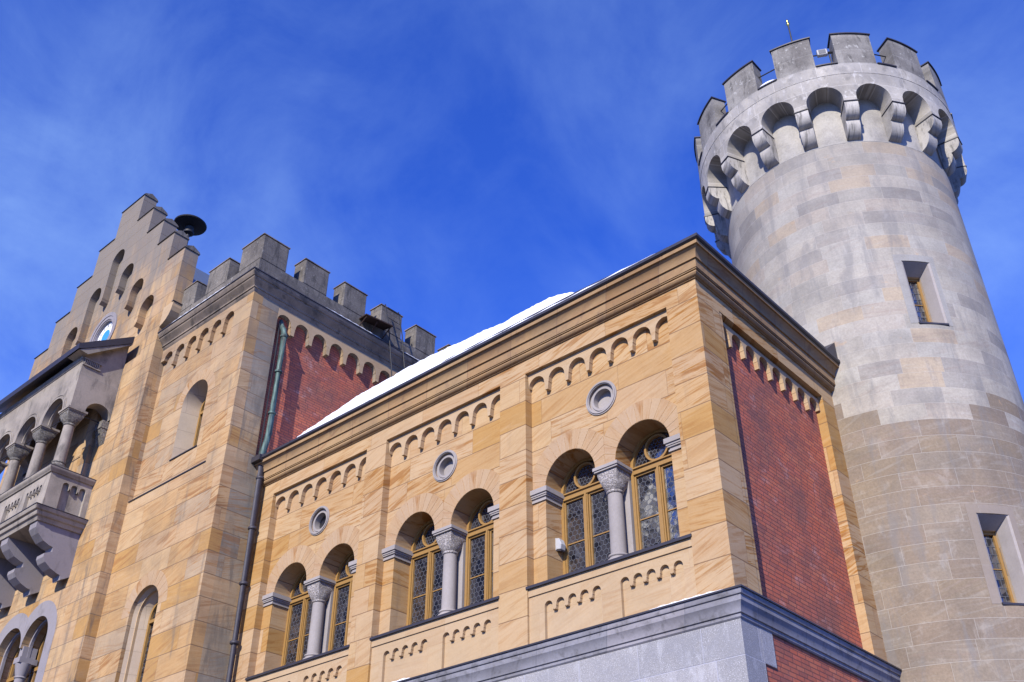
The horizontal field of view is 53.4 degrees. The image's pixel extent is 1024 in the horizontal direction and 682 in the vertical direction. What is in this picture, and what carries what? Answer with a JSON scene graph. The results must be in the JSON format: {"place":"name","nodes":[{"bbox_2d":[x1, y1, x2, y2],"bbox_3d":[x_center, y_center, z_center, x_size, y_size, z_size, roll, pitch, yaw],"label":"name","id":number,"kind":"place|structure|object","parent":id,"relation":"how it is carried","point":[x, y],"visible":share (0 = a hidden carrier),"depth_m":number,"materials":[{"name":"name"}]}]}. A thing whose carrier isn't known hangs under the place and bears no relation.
{"place":"outdoors","nodes":[
{"label":"outdoors","id":0,"kind":"place"},
{"bbox_2d":[0,0,1023,482],"label":"sky","id":1,"kind":"structure","parent":0,"point":[464,166],"materials":[{"name":"blue"}]},
{"label":"ground","id":2,"kind":"structure","parent":0,"visible":0},
{"bbox_2d":[0,193,208,681],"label":"gatehouse","id":3,"kind":"object","parent":2,"relation":"on","point":[74,409],"visible":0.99,"depth_m":29.70,"materials":[{"name":"stone"}]},
{"bbox_2d":[0,600,56,681],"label":"twin window","id":4,"kind":"structure","parent":3,"relation":"in","point":[28,665],"depth_m":27.61,"materials":[{"name":"grey stone"}]},
{"bbox_2d":[174,214,206,244],"bbox_3d":[-12.365,-3.535,38.494,1.240,2.620,1.240,-27,-43,33],"label":"roof siren","id":5,"kind":"object","parent":3,"relation":"on","point":[189,225],"visible":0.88,"depth_m":38.90,"materials":[{"name":"metal"}]},
{"bbox_2d":[86,233,450,681],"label":"square tower","id":6,"kind":"structure","parent":2,"relation":"on","point":[169,610],"depth_m":27.09,"materials":[{"name":"stone"}]},
{"bbox_2d":[119,586,157,681],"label":"window","id":7,"kind":"structure","parent":6,"relation":"in","point":[135,656],"depth_m":24.75,"materials":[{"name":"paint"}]},
{"bbox_2d":[169,379,207,460],"bbox_3d":[-8.535,2.160,27.775,1.260,2.285,0.580,-27,-43,33],"label":"window","id":8,"kind":"structure","parent":6,"relation":"in","point":[189,424],"depth_m":28.19,"materials":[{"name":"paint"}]},
{"bbox_2d":[226,454,263,681],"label":"dark drainpipe","id":9,"kind":"object","parent":6,"relation":"attached to","point":[243,584],"visible":0.99,"depth_m":24.18,"materials":[{"name":"metal"}]},
{"bbox_2d":[258,319,287,453],"bbox_3d":[-6.389,1.218,27.304,0.461,4.493,0.295,-50,-58,48],"label":"copper drainpipe","id":10,"kind":"object","parent":6,"relation":"attached to","point":[263,448],"visible":0.97,"depth_m":27.09,"materials":[{"name":"metal"}]},
{"bbox_2d":[326,307,380,338],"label":"cornice snow","id":11,"kind":"structure","parent":6,"relation":"on","point":[351,321],"depth_m":30.14,"materials":[{"name":"white snow"}]},
{"bbox_2d":[359,313,392,338],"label":"hoist platform","id":12,"kind":"structure","parent":6,"relation":"attached to","point":[374,321],"depth_m":30.98,"materials":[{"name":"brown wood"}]},
{"bbox_2d":[385,304,404,376],"bbox_3d":[-3.621,0.371,31.105,0.260,3.385,0.828,-27,-43,33],"label":"iron ladder","id":13,"kind":"object","parent":6,"relation":"attached to","point":[390,344],"visible":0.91,"depth_m":31.43,"materials":[{"name":"black metal"}]},
{"bbox_2d":[232,232,901,681],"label":"castle wing","id":14,"kind":"structure","parent":2,"relation":"on","point":[646,438],"depth_m":19.15,"materials":[{"name":"beige stone"}]},
{"bbox_2d":[281,570,312,665],"bbox_3d":[-4.758,6.386,23.158,1.170,2.523,0.105,-27,-43,33],"label":"window","id":15,"kind":"structure","parent":14,"relation":"in","point":[295,645],"depth_m":23.27,"materials":[{"name":"paint"}]},
{"bbox_2d":[328,551,353,650],"bbox_3d":[-3.537,5.771,22.269,1.170,2.523,0.105,-27,-43,33],"label":"window","id":16,"kind":"structure","parent":14,"relation":"in","point":[338,634],"depth_m":22.50,"materials":[{"name":"paint"}]},
{"bbox_2d":[406,519,443,625],"bbox_3d":[-1.697,4.844,20.930,1.170,2.523,0.105,-27,-43,33],"label":"window","id":17,"kind":"structure","parent":14,"relation":"in","point":[426,566],"depth_m":21.03,"materials":[{"name":"paint"}]},
{"bbox_2d":[298,292,573,436],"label":"roof snow","id":18,"kind":"structure","parent":14,"relation":"on","point":[412,371],"depth_m":22.73,"materials":[{"name":"white snow"}]},
{"bbox_2d":[464,496,493,606],"bbox_3d":[-0.476,4.229,20.042,1.170,2.523,0.105,-27,-43,33],"label":"window","id":19,"kind":"structure","parent":14,"relation":"in","point":[480,526],"depth_m":20.24,"materials":[{"name":"paint"}]},
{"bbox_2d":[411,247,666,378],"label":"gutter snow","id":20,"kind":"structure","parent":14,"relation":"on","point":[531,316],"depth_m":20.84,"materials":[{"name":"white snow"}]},
{"bbox_2d":[555,538,565,552],"bbox_3d":[0.886,3.737,18.645,0.150,0.275,0.140,-27,-43,33],"label":"wall lamp","id":21,"kind":"object","parent":14,"relation":"attached to","point":[560,545],"visible":1,"depth_m":18.59,"materials":[{"name":"white plastic"}]},
{"bbox_2d":[561,457,610,574],"bbox_3d":[1.385,3.291,18.688,1.170,2.523,0.105,-27,-43,33],"label":"window","id":22,"kind":"structure","parent":14,"relation":"in","point":[584,510],"depth_m":18.77,"materials":[{"name":"glass"}]},
{"bbox_2d":[630,429,679,550],"bbox_3d":[2.606,2.677,17.800,1.170,2.523,0.105,-27,-43,33],"label":"window","id":23,"kind":"structure","parent":14,"relation":"in","point":[652,476],"depth_m":17.95,"materials":[{"name":"glass"}]},
{"bbox_2d":[650,589,720,609],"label":"ledge snow","id":24,"kind":"structure","parent":14,"relation":"on","point":[686,598],"depth_m":15.46,"materials":[{"name":"white snow"}]},
{"bbox_2d":[694,32,1023,681],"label":"round tower","id":25,"kind":"structure","parent":2,"relation":"on","point":[830,192],"depth_m":22.63,"materials":[{"name":"stone"}]},
{"bbox_2d":[786,19,792,41],"bbox_3d":[7.627,-7.691,27.402,0.100,3.020,0.100,-27,-43,33],"label":"lightning rod","id":26,"kind":"object","parent":25,"relation":"on","point":[787,23],"visible":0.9,"depth_m":28.04,"materials":[{"name":"metal"}]},
{"bbox_2d":[816,49,832,61],"bbox_3d":[8.173,-7.291,26.371,0.455,0.731,0.136,-4,-35,6],"label":"floodlight","id":27,"kind":"object","parent":25,"relation":"attached to","point":[822,53],"visible":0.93,"depth_m":26.48,"materials":[{"name":"white plastic"}]},
{"bbox_2d":[892,254,952,325],"bbox_3d":[9.058,-1.030,22.696,0.958,1.930,0.472,3,-35,-5],"label":"window","id":28,"kind":"structure","parent":25,"relation":"in","point":[923,295],"depth_m":22.75,"materials":[{"name":"grey stone"}]},
{"bbox_2d":[965,504,1023,605],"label":"window","id":29,"kind":"structure","parent":25,"relation":"in","point":[998,541],"depth_m":19.24,"materials":[{"name":"grey stone"}]}
]}

